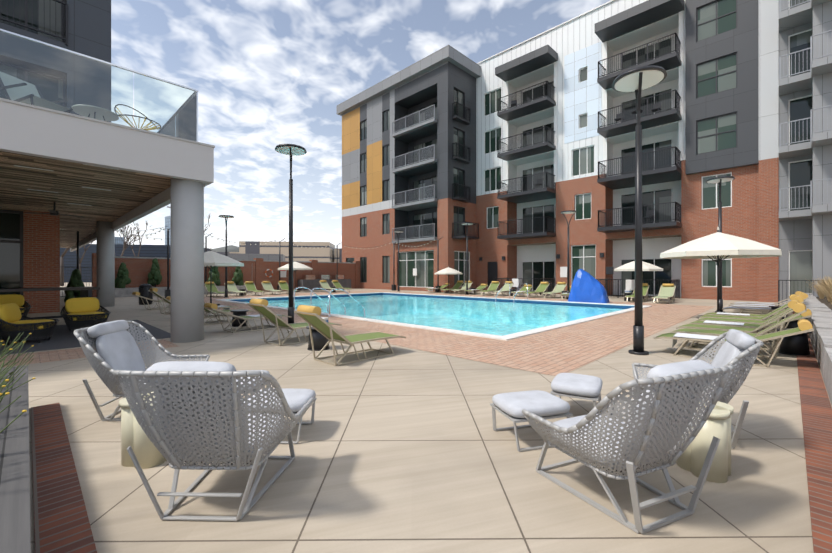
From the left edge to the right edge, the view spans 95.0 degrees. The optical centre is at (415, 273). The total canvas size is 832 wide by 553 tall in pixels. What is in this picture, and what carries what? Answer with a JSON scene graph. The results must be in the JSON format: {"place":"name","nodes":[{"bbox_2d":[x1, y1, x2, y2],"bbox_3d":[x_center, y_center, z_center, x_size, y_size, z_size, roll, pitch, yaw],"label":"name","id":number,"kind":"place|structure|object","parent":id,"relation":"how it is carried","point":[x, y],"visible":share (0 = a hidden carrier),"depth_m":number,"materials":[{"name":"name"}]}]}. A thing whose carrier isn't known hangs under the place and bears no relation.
{"place":"outdoors","nodes":[
{"label":"outdoors","id":0,"kind":"place"},
{"bbox_2d":[89,0,610,248],"label":"sky","id":1,"kind":"structure","parent":0,"point":[267,74],"materials":[{"name":"blue"}]},
{"bbox_2d":[0,282,831,552],"bbox_3d":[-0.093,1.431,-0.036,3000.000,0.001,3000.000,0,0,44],"label":"ground","id":2,"kind":"structure","parent":0,"point":[405,450],"depth_m":2.75,"materials":[{"name":"concrete"}]},
{"bbox_2d":[0,365,30,552],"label":"planter","id":3,"kind":"object","parent":2,"relation":"on","point":[14,493],"visible":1,"depth_m":1.90,"materials":[{"name":"grey concrete"}]},
{"bbox_2d":[0,294,31,315],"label":"armchair","id":4,"kind":"object","parent":2,"relation":"on","point":[20,302],"visible":0.48,"depth_m":11.30,"materials":[{"name":"yellow fabric"}]},
{"bbox_2d":[60,267,91,296],"bbox_3d":[-19.618,0.306,25.539,2.950,2.350,37.280,0,0,44],"label":"perimeter fence","id":5,"kind":"object","parent":2,"relation":"on","point":[70,276],"visible":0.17,"depth_m":22.74,"materials":[{"name":"grey metal"}]},
{"bbox_2d":[0,320,170,354],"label":"outdoor rug","id":6,"kind":"object","parent":2,"relation":"on","point":[63,337],"visible":0.44,"depth_m":8.16,"materials":[{"name":"grey carpet"}]},
{"bbox_2d":[0,303,59,344],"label":"armchair","id":7,"kind":"object","parent":6,"relation":"on","point":[11,324],"visible":0.96,"depth_m":7.72,"materials":[{"name":"grey"}]},
{"bbox_2d":[0,287,99,321],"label":"communal bar table","id":8,"kind":"object","parent":6,"relation":"on","point":[85,291],"visible":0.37,"depth_m":10.30,"materials":[{"name":"grey wood"}]},
{"bbox_2d":[60,297,110,330],"bbox_3d":[-8.380,1.018,9.688,1.022,0.823,0.973,0,0,34],"label":"armchair","id":9,"kind":"object","parent":6,"relation":"on","point":[84,311],"visible":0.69,"depth_m":9.59,"materials":[{"name":"yellow fabric"}]},
{"bbox_2d":[0,0,214,342],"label":"building","id":10,"kind":"structure","parent":2,"relation":"on","point":[73,173],"depth_m":9.75,"materials":[{"name":"grey"}]},
{"bbox_2d":[0,72,72,113],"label":"lounge chair","id":11,"kind":"object","parent":10,"relation":"on","point":[21,95],"depth_m":6.94,"materials":[{"name":"grey"}]},
{"bbox_2d":[72,104,118,120],"bbox_3d":[-6.358,-2.962,7.573,0.720,0.493,0.720,0,0,44],"label":"table","id":12,"kind":"object","parent":10,"relation":"on","point":[86,113],"depth_m":7.50,"materials":[{"name":"grey"}]},
{"bbox_2d":[114,104,160,130],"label":"chair","id":13,"kind":"object","parent":10,"relation":"on","point":[146,126],"depth_m":8.01,"materials":[{"name":"beige"}]},
{"bbox_2d":[73,320,209,420],"bbox_3d":[-2.787,0.959,3.968,0.933,0.936,0.925,0,0,-6],"label":"woven lounge chair","id":14,"kind":"object","parent":2,"relation":"on","point":[116,346],"visible":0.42,"depth_m":3.83,"materials":[{"name":"grey wicker"}]},
{"bbox_2d":[119,392,165,468],"bbox_3d":[-2.056,1.193,2.938,0.342,0.475,0.357,0,0,44],"label":"side table","id":15,"kind":"object","parent":2,"relation":"on","point":[147,453],"visible":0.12,"depth_m":2.83,"materials":[{"name":"beige ceramic"}]},
{"bbox_2d":[139,284,152,304],"bbox_3d":[-12.722,0.946,17.938,0.540,0.970,0.540,0,0,21],"label":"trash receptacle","id":16,"kind":"object","parent":2,"relation":"on","point":[144,289],"visible":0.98,"depth_m":17.73,"materials":[{"name":"grey"}]},
{"bbox_2d":[131,292,170,309],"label":"lounge chair","id":17,"kind":"object","parent":2,"relation":"on","point":[138,295],"visible":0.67,"depth_m":15.28,"materials":[{"name":"green"}]},
{"bbox_2d":[64,258,243,301],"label":"shrubs","id":18,"kind":"object","parent":2,"relation":"on","point":[122,280],"visible":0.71,"depth_m":23.96,"materials":[{"name":"green plant"}]},
{"bbox_2d":[149,288,204,313],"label":"lounge chair","id":19,"kind":"object","parent":2,"relation":"on","point":[153,290],"visible":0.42,"depth_m":13.63,"materials":[{"name":"green"}]},
{"bbox_2d":[60,206,341,282],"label":"distant buildings","id":20,"kind":"structure","parent":2,"relation":"on","point":[270,251],"depth_m":111.58,"materials":[{"name":"brown"}]},
{"bbox_2d":[165,296,237,317],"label":"lounge chair","id":21,"kind":"object","parent":2,"relation":"on","point":[168,298],"visible":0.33,"depth_m":12.83,"materials":[{"name":"green"}]},
{"bbox_2d":[113,361,313,520],"bbox_3d":[-1.246,0.959,2.503,0.925,0.936,0.933,0,0,1],"label":"woven lounge chair","id":22,"kind":"object","parent":2,"relation":"on","point":[202,417],"visible":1,"depth_m":2.17,"materials":[{"name":"grey wicker"}]},
{"bbox_2d":[212,245,238,251],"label":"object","id":23,"kind":"object","parent":2,"relation":"on","point":[231,248],"depth_m":157.37,"materials":[{"name":"white"}]},
{"bbox_2d":[92,253,359,297],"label":"court wall","id":24,"kind":"structure","parent":2,"relation":"on","point":[139,269],"depth_m":30.52,"materials":[{"name":"brick"}]},
{"bbox_2d":[204,308,256,324],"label":"lounge chair","id":25,"kind":"object","parent":2,"relation":"on","point":[208,311],"visible":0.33,"depth_m":11.19,"materials":[{"name":"green"}]},
{"bbox_2d":[230,309,248,326],"bbox_3d":[-4.868,1.216,10.522,0.460,0.430,0.460,0,0,-30],"label":"drum side table","id":26,"kind":"object","parent":2,"relation":"on","point":[236,323],"visible":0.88,"depth_m":10.37,"materials":[{"name":"grey"}]},
{"bbox_2d":[239,289,245,295],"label":"drum side table","id":27,"kind":"object","parent":2,"relation":"on","point":[242,294],"visible":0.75,"depth_m":25.14,"materials":[{"name":"grey"}]},
{"bbox_2d":[204,303,290,332],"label":"lounge chair","id":28,"kind":"object","parent":2,"relation":"on","point":[212,306],"visible":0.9,"depth_m":9.58,"materials":[{"name":"green fabric"}]},
{"bbox_2d":[231,370,269,393],"bbox_3d":[-1.846,1.252,4.062,0.464,0.351,0.585,0,0,-6],"label":"ottoman","id":29,"kind":"object","parent":2,"relation":"on","point":[249,382],"visible":0.04,"depth_m":3.93,"materials":[{"name":"grey fabric"}]},
{"bbox_2d":[60,226,440,297],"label":"string lights","id":30,"kind":"object","parent":2,"relation":"on","point":[168,292],"visible":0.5,"depth_m":27.17,"materials":[{"name":"grey"}]},
{"bbox_2d":[244,388,316,443],"bbox_3d":[-1.225,1.252,3.424,0.585,0.351,0.464,0,0,1],"label":"ottoman","id":31,"kind":"object","parent":2,"relation":"on","point":[297,400],"visible":0.29,"depth_m":3.33,"materials":[{"name":"grey"}]},
{"bbox_2d":[247,298,341,345],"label":"lounge chair","id":32,"kind":"object","parent":2,"relation":"on","point":[260,307],"visible":0.77,"depth_m":7.80,"materials":[{"name":"green fabric"}]},
{"bbox_2d":[278,262,312,291],"bbox_3d":[-9.595,0.144,30.274,2.509,2.574,2.509,0,0,16],"label":"patio umbrella","id":33,"kind":"object","parent":2,"relation":"on","point":[298,266],"visible":0.81,"depth_m":29.53,"materials":[{"name":"grey fabric"}]},
{"bbox_2d":[294,287,327,311],"bbox_3d":[-4.084,1.184,14.895,0.100,1.395,1.544,0,0,44],"label":"pool handrail","id":34,"kind":"object","parent":2,"relation":"on","point":[312,292],"visible":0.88,"depth_m":14.74,"materials":[{"name":"silver metal"}]},
{"bbox_2d":[306,326,329,350],"bbox_3d":[-1.865,1.216,7.300,0.460,0.430,0.460,0,0,42],"label":"drum side table","id":35,"kind":"object","parent":2,"relation":"on","point":[320,340],"visible":0.46,"depth_m":7.13,"materials":[{"name":"grey"}]},
{"bbox_2d":[310,287,345,313],"bbox_3d":[-3.227,1.184,14.055,0.100,1.395,1.544,0,0,44],"label":"pool handrail","id":36,"kind":"object","parent":2,"relation":"on","point":[330,294],"visible":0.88,"depth_m":13.91,"materials":[{"name":"silver metal"}]},
{"bbox_2d":[328,288,364,317],"bbox_3d":[-2.369,1.184,13.215,0.100,1.395,1.544,0,0,44],"label":"pool handrail","id":37,"kind":"object","parent":2,"relation":"on","point":[349,295],"visible":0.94,"depth_m":13.07,"materials":[{"name":"silver metal"}]},
{"bbox_2d":[294,305,405,365],"bbox_3d":[-1.065,0.961,6.545,0.655,0.940,1.888,0,0,44],"label":"lounge chair","id":38,"kind":"object","parent":2,"relation":"on","point":[309,315],"visible":1,"depth_m":6.26,"materials":[{"name":"green fabric"}]},
{"bbox_2d":[0,290,715,375],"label":"paver band","id":39,"kind":"object","parent":2,"relation":"on","point":[555,352],"visible":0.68,"depth_m":8.18,"materials":[{"name":"red brick"}]},
{"bbox_2d":[204,282,224,297],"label":"lounge chair","id":40,"kind":"object","parent":39,"relation":"on","point":[214,288],"visible":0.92,"depth_m":24.05,"materials":[{"name":"green fabric"}]},
{"bbox_2d":[204,249,243,305],"bbox_3d":[-9.249,0.115,17.196,2.565,2.631,2.565,0,0,33],"label":"patio umbrella","id":41,"kind":"object","parent":39,"relation":"on","point":[212,259],"visible":0.71,"depth_m":16.79,"materials":[{"name":"grey fabric"}]},
{"bbox_2d":[218,215,233,297],"bbox_3d":[-11.574,-1.054,23.253,0.860,4.970,0.860,0,0,-36],"label":"lamp post","id":42,"kind":"object","parent":39,"relation":"on","point":[225,217],"visible":0.96,"depth_m":23.20,"materials":[{"name":"grey metal"}]},
{"bbox_2d":[224,281,246,296],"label":"lounge chair","id":43,"kind":"object","parent":39,"relation":"on","point":[231,286],"visible":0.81,"depth_m":24.98,"materials":[{"name":"beige"}]},
{"bbox_2d":[244,281,263,295],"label":"lounge chair","id":44,"kind":"object","parent":39,"relation":"on","point":[250,286],"visible":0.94,"depth_m":25.81,"materials":[{"name":"green fabric"}]},
{"bbox_2d":[261,281,280,294],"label":"lounge chair","id":45,"kind":"object","parent":39,"relation":"on","point":[267,285],"visible":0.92,"depth_m":26.65,"materials":[{"name":"beige"}]},
{"bbox_2d":[278,281,297,294],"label":"lounge chair","id":46,"kind":"object","parent":39,"relation":"on","point":[283,285],"visible":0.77,"depth_m":27.59,"materials":[{"name":"green fabric"}]},
{"bbox_2d":[275,144,306,323],"bbox_3d":[-3.527,-1.054,10.748,0.860,4.970,0.860,0,0,-16],"label":"lamp post","id":47,"kind":"object","parent":39,"relation":"on","point":[291,149],"visible":0.88,"depth_m":10.70,"materials":[{"name":"grey metal"}]},
{"bbox_2d":[319,280,336,292],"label":"lounge chair","id":48,"kind":"object","parent":39,"relation":"on","point":[324,284],"visible":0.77,"depth_m":30.00,"materials":[{"name":"beige"}]},
{"bbox_2d":[331,280,351,291],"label":"lounge chair","id":49,"kind":"object","parent":39,"relation":"on","point":[336,284],"visible":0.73,"depth_m":30.84,"materials":[{"name":"green fabric"}]},
{"bbox_2d":[568,269,609,302],"bbox_3d":[8.783,0.580,19.411,1.857,1.702,1.236,0,0,34],"label":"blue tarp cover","id":50,"kind":"object","parent":39,"relation":"on","point":[587,287],"visible":0.94,"depth_m":19.06,"materials":[{"name":"blue plastic"}]},
{"bbox_2d":[394,231,403,290],"bbox_3d":[-1.439,-1.054,31.453,0.860,4.970,0.860,0,0,-26],"label":"lamp post","id":51,"kind":"object","parent":2,"relation":"on","point":[397,232],"visible":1,"depth_m":31.40,"materials":[{"name":"grey metal"}]},
{"bbox_2d":[337,45,480,291],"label":"apartment building","id":52,"kind":"structure","parent":2,"relation":"on","point":[409,151],"depth_m":33.57,"materials":[{"name":"brick"}]},
{"bbox_2d":[31,311,831,552],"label":"brick edging","id":53,"kind":"object","parent":2,"relation":"on","point":[61,522],"visible":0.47,"depth_m":2.67,"materials":[{"name":"red brick"}]},
{"bbox_2d":[231,293,634,335],"bbox_3d":[-0.285,2.056,18.772,17.400,1.250,11.400,0,0,44],"label":"pool basin","id":54,"kind":"object","parent":2,"relation":"in","point":[521,329],"visible":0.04,"depth_m":20.78,"materials":[{"name":"blue tile"}]},
{"bbox_2d":[238,294,628,335],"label":"pool water","id":55,"kind":"structure","parent":54,"relation":"in","point":[422,305],"depth_m":15.99,"materials":[{"name":"blue liquid"}]},
{"bbox_2d":[218,292,651,340],"bbox_3d":[-0.285,1.413,18.772,18.040,0.035,12.040,0,0,44],"label":"pool coping","id":56,"kind":"object","parent":54,"relation":"on","point":[534,331],"visible":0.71,"depth_m":11.44,"materials":[{"name":"white concrete"}]},
{"bbox_2d":[427,283,449,292],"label":"lounge chair","id":57,"kind":"object","parent":2,"relation":"on","point":[441,287],"visible":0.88,"depth_m":29.29,"materials":[{"name":"green fabric"}]},
{"bbox_2d":[434,266,462,292],"bbox_3d":[2.443,0.401,28.700,2.007,2.059,2.007,0,0,39],"label":"patio umbrella","id":58,"kind":"object","parent":2,"relation":"on","point":[448,271],"visible":0.94,"depth_m":28.17,"materials":[{"name":"grey fabric"}]},
{"bbox_2d":[265,268,634,289],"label":"pool safety signs","id":59,"kind":"object","parent":2,"relation":"on","point":[630,284],"visible":0.96,"depth_m":27.51,"materials":[{"name":"white paint"}]},
{"bbox_2d":[441,280,463,293],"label":"lounge chair","id":60,"kind":"object","parent":2,"relation":"on","point":[458,284],"visible":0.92,"depth_m":28.46,"materials":[{"name":"green fabric"}]},
{"bbox_2d":[451,281,472,293],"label":"lounge chair","id":61,"kind":"object","parent":2,"relation":"on","point":[464,286],"visible":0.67,"depth_m":27.78,"materials":[{"name":"beige"}]},
{"bbox_2d":[461,222,472,294],"bbox_3d":[3.561,-1.054,26.554,0.860,4.970,0.860,0,0,4],"label":"lamp post","id":62,"kind":"object","parent":2,"relation":"on","point":[467,223],"visible":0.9,"depth_m":26.50,"materials":[{"name":"grey metal"}]},
{"bbox_2d":[464,284,487,294],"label":"lounge chair","id":63,"kind":"object","parent":2,"relation":"on","point":[481,287],"visible":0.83,"depth_m":26.99,"materials":[{"name":"green fabric"}]},
{"bbox_2d":[479,281,499,295],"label":"lounge chair","id":64,"kind":"object","parent":2,"relation":"on","point":[494,285],"visible":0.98,"depth_m":26.17,"materials":[{"name":"green fabric"}]},
{"bbox_2d":[495,283,510,301],"bbox_3d":[4.871,1.184,21.319,0.100,1.395,1.544,0,0,44],"label":"pool handrail","id":65,"kind":"object","parent":2,"relation":"on","point":[501,288],"visible":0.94,"depth_m":21.46,"materials":[{"name":"silver metal"}]},
{"bbox_2d":[493,281,513,295],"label":"lounge chair","id":66,"kind":"object","parent":2,"relation":"on","point":[505,287],"visible":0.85,"depth_m":25.65,"materials":[{"name":"beige"}]},
{"bbox_2d":[513,283,527,309],"bbox_3d":[5.657,1.184,20.549,0.100,1.395,1.544,0,0,44],"label":"pool handrail","id":67,"kind":"object","parent":2,"relation":"on","point":[518,290],"visible":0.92,"depth_m":20.63,"materials":[{"name":"silver metal"}]},
{"bbox_2d":[511,285,532,296],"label":"lounge chair","id":68,"kind":"object","parent":2,"relation":"on","point":[521,291],"visible":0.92,"depth_m":24.71,"materials":[{"name":"green fabric"}]},
{"bbox_2d":[490,390,572,451],"bbox_3d":[0.997,1.252,3.334,0.585,0.351,0.464,0,0,-16],"label":"ottoman","id":69,"kind":"object","parent":2,"relation":"on","point":[540,403],"visible":0.9,"depth_m":3.19,"materials":[{"name":"grey fabric"}]},
{"bbox_2d":[524,282,549,297],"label":"lounge chair","id":70,"kind":"object","parent":2,"relation":"on","point":[542,287],"visible":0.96,"depth_m":23.80,"materials":[{"name":"green fabric"}]},
{"bbox_2d":[543,281,551,295],"bbox_3d":[8.701,0.946,25.228,0.540,0.970,0.540,0,0,44],"label":"trash receptacle","id":71,"kind":"object","parent":2,"relation":"on","point":[549,289],"visible":0.56,"depth_m":25.00,"materials":[{"name":"grey"}]},
{"bbox_2d":[542,282,566,297],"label":"lounge chair","id":72,"kind":"object","parent":2,"relation":"on","point":[559,287],"visible":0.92,"depth_m":23.35,"materials":[{"name":"beige"}]},
{"bbox_2d":[560,286,571,298],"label":"lounge chair","id":73,"kind":"object","parent":2,"relation":"on","point":[566,294],"visible":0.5,"depth_m":21.59,"materials":[{"name":"beige"}]},
{"bbox_2d":[561,210,575,298],"bbox_3d":[8.632,-1.054,21.585,0.860,4.970,0.860,0,0,4],"label":"lamp post","id":74,"kind":"object","parent":2,"relation":"on","point":[568,255],"visible":0.88,"depth_m":21.54,"materials":[{"name":"grey"}]},
{"bbox_2d":[550,373,602,413],"bbox_3d":[1.655,1.252,3.920,0.464,0.351,0.585,0,0,29],"label":"ottoman","id":75,"kind":"object","parent":2,"relation":"on","point":[581,386],"visible":0.85,"depth_m":3.74,"materials":[{"name":"grey fabric"}]},
{"bbox_2d":[522,360,734,533],"bbox_3d":[1.324,0.959,2.458,0.925,0.936,0.933,0,0,-24],"label":"woven lounge chair","id":76,"kind":"object","parent":2,"relation":"on","point":[660,421],"visible":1,"depth_m":2.15,"materials":[{"name":"grey wicker"}]},
{"bbox_2d":[624,293,632,300],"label":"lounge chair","id":77,"kind":"object","parent":2,"relation":"on","point":[625,298],"visible":0.67,"depth_m":20.17,"materials":[{"name":"grey"}]},
{"bbox_2d":[625,283,649,301],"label":"lounge chair","id":78,"kind":"object","parent":2,"relation":"on","point":[645,288],"visible":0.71,"depth_m":19.98,"materials":[{"name":"green"}]},
{"bbox_2d":[614,261,662,271],"bbox_3d":[12.140,0.258,20.878,2.286,2.345,2.286,0,0,27],"label":"patio umbrella","id":79,"kind":"object","parent":2,"relation":"on","point":[630,266],"visible":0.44,"depth_m":20.15,"materials":[{"name":"grey fabric"}]},
{"bbox_2d":[612,65,666,354],"bbox_3d":[4.009,-1.054,6.865,0.860,4.970,0.860,0,0,24],"label":"lamp post","id":80,"kind":"object","parent":2,"relation":"on","point":[637,80],"visible":1,"depth_m":6.81,"materials":[{"name":"grey metal"}]},
{"bbox_2d":[652,284,675,303],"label":"lounge chair","id":81,"kind":"object","parent":2,"relation":"on","point":[666,291],"visible":1,"depth_m":19.24,"materials":[{"name":"beige"}]},
{"bbox_2d":[628,329,763,448],"bbox_3d":[2.444,0.959,3.454,0.933,0.936,0.925,0,0,29],"label":"woven lounge chair","id":82,"kind":"object","parent":2,"relation":"on","point":[738,349],"visible":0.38,"depth_m":3.10,"materials":[{"name":"grey wicker"}]},
{"bbox_2d":[676,399,733,482],"bbox_3d":[2.122,1.193,2.784,0.342,0.475,0.357,0,0,-13],"label":"side table","id":83,"kind":"object","parent":2,"relation":"on","point":[692,457],"visible":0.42,"depth_m":2.64,"materials":[{"name":"beige ceramic"}]},
{"bbox_2d":[706,176,734,312],"bbox_3d":[11.289,-1.054,14.152,0.860,4.970,0.860,0,0,34],"label":"lamp post","id":84,"kind":"object","parent":2,"relation":"on","point":[719,180],"visible":0.83,"depth_m":14.10,"materials":[{"name":"grey metal"}]},
{"bbox_2d":[660,227,781,312],"bbox_3d":[9.123,0.001,11.513,2.788,2.860,2.788,0,0,44],"label":"patio umbrella","id":85,"kind":"object","parent":2,"relation":"on","point":[718,246],"visible":0.81,"depth_m":10.86,"materials":[{"name":"grey fabric"}]},
{"bbox_2d":[654,319,813,366],"bbox_3d":[5.240,1.066,6.427,2.011,0.730,0.657,0,0,44],"label":"lounge chair","id":86,"kind":"object","parent":2,"relation":"on","point":[805,326],"visible":0.71,"depth_m":6.25,"materials":[{"name":"green fabric"}]},
{"bbox_2d":[676,300,799,350],"bbox_3d":[6.473,0.961,7.745,0.655,0.940,1.888,0,0,-43],"label":"lounge chair","id":87,"kind":"object","parent":2,"relation":"on","point":[792,303],"visible":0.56,"depth_m":7.58,"materials":[{"name":"green fabric"}]},
{"bbox_2d":[670,302,806,358],"bbox_3d":[5.886,0.961,7.061,0.655,0.940,1.888,0,0,-43],"label":"lounge chair","id":88,"kind":"object","parent":2,"relation":"on","point":[799,308],"visible":0.71,"depth_m":6.92,"materials":[{"name":"beige"}]},
{"bbox_2d":[704,309,784,328],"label":"lounge chair","id":89,"kind":"object","parent":2,"relation":"on","point":[737,314],"visible":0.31,"depth_m":10.33,"materials":[{"name":"beige"}]},
{"bbox_2d":[699,294,796,333],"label":"lounge chair","id":90,"kind":"object","parent":2,"relation":"on","point":[783,307],"visible":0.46,"depth_m":9.51,"materials":[{"name":"green fabric"}]},
{"bbox_2d":[688,309,811,343],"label":"lounge chair","id":91,"kind":"object","parent":2,"relation":"on","point":[807,313],"visible":0.48,"depth_m":8.18,"materials":[{"name":"green fabric"}]},
{"bbox_2d":[696,296,803,338],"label":"lounge chair","id":92,"kind":"object","parent":2,"relation":"on","point":[799,299],"visible":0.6,"depth_m":8.86,"materials":[{"name":"green fabric"}]},
{"bbox_2d":[722,294,806,320],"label":"lounge chair","id":93,"kind":"object","parent":2,"relation":"on","point":[804,297],"visible":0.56,"depth_m":12.20,"materials":[{"name":"green fabric"}]},
{"bbox_2d":[730,291,800,312],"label":"lounge chair","id":94,"kind":"object","parent":2,"relation":"on","point":[797,292],"visible":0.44,"depth_m":14.38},
{"bbox_2d":[728,292,803,314],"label":"lounge chair","id":95,"kind":"object","parent":2,"relation":"on","point":[762,305],"visible":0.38,"depth_m":13.69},
{"bbox_2d":[729,293,808,316],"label":"lounge chair","id":96,"kind":"object","parent":2,"relation":"on","point":[805,294],"visible":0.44,"depth_m":12.95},
{"bbox_2d":[769,306,788,316],"bbox_3d":[11.242,1.216,11.818,0.460,0.430,0.460,0,0,10],"label":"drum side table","id":97,"kind":"object","parent":2,"relation":"on","point":[773,307],"visible":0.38,"depth_m":11.75,"materials":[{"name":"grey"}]},
{"bbox_2d":[777,328,811,355],"bbox_3d":[6.767,1.216,6.822,0.460,0.430,0.460,0,0,-33],"label":"drum side table","id":98,"kind":"object","parent":2,"relation":"on","point":[795,345],"visible":0.67,"depth_m":6.68,"materials":[{"name":"grey"}]},
{"bbox_2d":[782,316,806,327],"bbox_3d":[8.657,1.216,8.751,0.460,0.430,0.460,0,0,25],"label":"drum side table","id":99,"kind":"object","parent":2,"relation":"on","point":[792,324],"visible":0.19,"depth_m":8.63,"materials":[{"name":"grey"}]},
{"bbox_2d":[804,293,831,404],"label":"retaining wall","id":100,"kind":"structure","parent":2,"relation":"on","point":[820,320],"depth_m":6.49,"materials":[{"name":"concrete"}]},
{"bbox_2d":[0,275,831,432],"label":"ornamental grass","id":101,"kind":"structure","parent":100,"relation":"on","point":[824,288],"depth_m":3.20,"materials":[{"name":"green"}]},
{"bbox_2d":[476,0,831,305],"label":"building","id":102,"kind":"structure","parent":0,"point":[741,92],"depth_m":23.02,"materials":[{"name":"brick"}]},
{"bbox_2d":[511,100,660,223],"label":"balcony chairs","id":103,"kind":"object","parent":102,"relation":"on","point":[654,109],"visible":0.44,"depth_m":22.96,"materials":[{"name":"grey"}]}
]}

